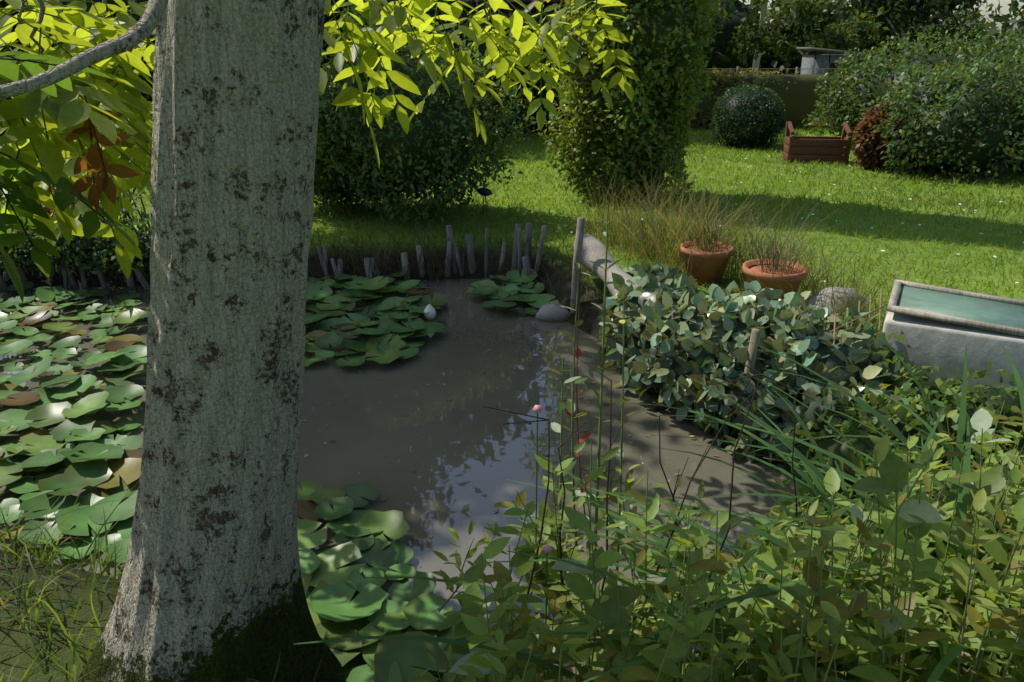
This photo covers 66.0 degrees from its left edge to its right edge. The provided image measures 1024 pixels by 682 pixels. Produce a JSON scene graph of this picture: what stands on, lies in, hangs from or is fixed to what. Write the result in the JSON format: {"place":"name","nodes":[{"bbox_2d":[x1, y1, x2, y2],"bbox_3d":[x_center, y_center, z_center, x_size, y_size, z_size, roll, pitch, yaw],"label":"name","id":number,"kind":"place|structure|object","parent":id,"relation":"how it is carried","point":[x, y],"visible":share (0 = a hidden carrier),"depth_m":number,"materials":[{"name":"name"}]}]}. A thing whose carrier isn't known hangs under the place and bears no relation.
{"place":"outdoors","nodes":[
{"label":"outdoors","id":0,"kind":"place"},
{"bbox_2d":[0,279,811,681],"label":"pond water","id":1,"kind":"structure","parent":0,"point":[470,459],"depth_m":3.86,"materials":[{"name":"liquid"}]},
{"bbox_2d":[0,268,558,681],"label":"water lily pads","id":2,"kind":"object","parent":1,"relation":"on","point":[333,579],"visible":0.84,"depth_m":3.43,"materials":[{"name":"green plant"}]},
{"bbox_2d":[13,288,756,585],"bbox_3d":[-1.449,0.262,4.332,5.101,0.004,4.065,0,21,0],"label":"floating debris","id":3,"kind":"object","parent":1,"relation":"on","point":[497,510],"visible":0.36,"depth_m":3.85,"materials":[{"name":"brown plant"}]},
{"bbox_2d":[424,304,435,319],"bbox_3d":[-0.559,-0.194,5.360,0.078,0.121,0.078,8,23,21],"label":"lily bud","id":4,"kind":"object","parent":1,"relation":"on","point":[431,315],"visible":0.95,"depth_m":5.33,"materials":[{"name":"white plant"}]},
{"bbox_2d":[0,46,1023,681],"bbox_3d":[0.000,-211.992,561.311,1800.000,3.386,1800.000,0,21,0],"label":"ground","id":5,"kind":"structure","parent":0,"point":[10,646],"depth_m":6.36,"materials":[{"name":"green plant"}]},
{"bbox_2d":[0,98,150,266],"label":"twiggy shrub stems","id":6,"kind":"object","parent":5,"relation":"on","point":[72,204],"visible":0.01,"depth_m":6.19,"materials":[{"name":"brown plant"}]},
{"bbox_2d":[0,223,546,289],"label":"wooden stakes","id":7,"kind":"object","parent":5,"relation":"on","point":[69,280],"visible":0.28,"depth_m":6.18,"materials":[{"name":"grey wood"}]},
{"bbox_2d":[0,0,639,681],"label":"tree","id":8,"kind":"object","parent":5,"relation":"on","point":[211,588],"depth_m":1.75,"materials":[{"name":"plant"}]},
{"bbox_2d":[15,190,879,283],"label":"dry reeds and stalks","id":9,"kind":"object","parent":5,"relation":"on","point":[775,263],"visible":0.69,"depth_m":5.49,"materials":[{"name":"brown plant"}]},
{"bbox_2d":[467,176,492,213],"bbox_3d":[-0.308,-1.427,7.635,0.241,0.392,0.083,0,21,0],"label":"heron sculpture","id":10,"kind":"object","parent":5,"relation":"on","point":[483,192],"visible":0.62,"depth_m":7.61,"materials":[{"name":"metal"}]},
{"bbox_2d":[99,195,903,680],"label":"flowers","id":11,"kind":"object","parent":5,"relation":"on","point":[537,409],"visible":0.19,"depth_m":1.88,"materials":[{"name":"plant"}]},
{"bbox_2d":[0,156,1016,681],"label":"long bank grass","id":12,"kind":"structure","parent":5,"relation":"on","point":[618,230],"depth_m":5.44,"materials":[{"name":"green plant"}]},
{"bbox_2d":[0,0,1023,276],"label":"shrubs and hedges","id":13,"kind":"object","parent":5,"relation":"on","point":[958,112],"visible":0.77,"depth_m":7.96,"materials":[{"name":"green plant"}]},
{"bbox_2d":[459,0,581,63],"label":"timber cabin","id":14,"kind":"object","parent":5,"relation":"on","point":[518,6],"visible":0.07,"depth_m":23.02,"materials":[{"name":"brown wood"}]},
{"bbox_2d":[293,336,1023,681],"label":"grass blades","id":15,"kind":"object","parent":5,"relation":"on","point":[955,650],"visible":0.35,"depth_m":2.08,"materials":[{"name":"green plant"}]},
{"bbox_2d":[570,217,759,380],"bbox_3d":[0.728,-0.229,4.638,0.312,0.704,2.247,-5,22,-13],"label":"log and stakes","id":16,"kind":"object","parent":5,"relation":"on","point":[588,248],"visible":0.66,"depth_m":5.22,"materials":[{"name":"grey wood"}]},
{"bbox_2d":[535,287,868,323],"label":"rocks","id":17,"kind":"object","parent":5,"relation":"on","point":[551,311],"visible":0.29,"depth_m":4.78,"materials":[{"name":"grey stone"}]},
{"bbox_2d":[410,206,1023,681],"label":"bank weed","id":18,"kind":"object","parent":5,"relation":"on","point":[984,404],"depth_m":1.70,"materials":[{"name":"green plant"}]},
{"bbox_2d":[680,240,807,299],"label":"flower pots","id":19,"kind":"object","parent":5,"relation":"on","point":[709,264],"visible":0.72,"depth_m":5.32,"materials":[{"name":"orange ceramic"}]},
{"bbox_2d":[596,262,907,480],"bbox_3d":[1.054,-0.066,4.410,1.243,0.740,2.586,-8,22,-19],"label":"ivy mound","id":20,"kind":"object","parent":5,"relation":"on","point":[669,322],"visible":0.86,"depth_m":3.76,"materials":[{"name":"green plant"}]},
{"bbox_2d":[783,121,851,163],"bbox_3d":[4.194,-2.727,10.836,0.825,0.526,0.365,3,21,7],"label":"wooden planter","id":21,"kind":"object","parent":5,"relation":"on","point":[821,148],"visible":0.98,"depth_m":10.71,"materials":[{"name":"brown wood"}]},
{"bbox_2d":[664,158,1023,282],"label":"lawn daisies","id":22,"kind":"object","parent":5,"relation":"on","point":[897,213],"visible":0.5,"depth_m":7.56,"materials":[{"name":"white plant"}]},
{"bbox_2d":[800,54,891,73],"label":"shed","id":23,"kind":"structure","parent":5,"relation":"on","point":[814,63],"depth_m":30.61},
{"bbox_2d":[796,47,901,57],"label":"shed roof","id":24,"kind":"structure","parent":23,"relation":"attached to","point":[823,50],"depth_m":30.16,"materials":[{"name":"grey metal"}]},
{"bbox_2d":[752,0,952,74],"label":"tree trunks","id":25,"kind":"object","parent":5,"relation":"on","point":[762,16],"visible":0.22,"depth_m":40.31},
{"bbox_2d":[828,288,886,355],"bbox_3d":[1.673,0.047,3.826,0.096,0.472,0.661,19,28,40],"label":"cane trellis","id":26,"kind":"object","parent":5,"relation":"on","point":[847,323],"visible":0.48,"depth_m":3.83,"materials":[{"name":"brown wood"}]},
{"bbox_2d":[693,0,1023,74],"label":"trees","id":27,"kind":"object","parent":5,"relation":"on","point":[862,24],"visible":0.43,"depth_m":38.99,"materials":[{"name":"green plant"}]},
{"bbox_2d":[882,292,1023,404],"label":"stone trough","id":28,"kind":"object","parent":5,"relation":"on","point":[939,344],"visible":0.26,"depth_m":3.74,"materials":[{"name":"grey stone"}]},
{"bbox_2d":[887,279,1023,335],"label":"rim","id":29,"kind":"object","parent":28,"relation":"on","point":[892,306],"visible":1,"depth_m":3.81,"materials":[{"name":"grey stone"}]},
{"bbox_2d":[897,285,1023,328],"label":"water","id":30,"kind":"structure","parent":29,"relation":"in","point":[996,312],"depth_m":3.93,"materials":[{"name":"green liquid"}]},
{"bbox_2d":[739,0,1023,40],"label":"sky","id":31,"kind":"structure","parent":0,"point":[1004,10],"materials":[{"name":"white"}]}
]}

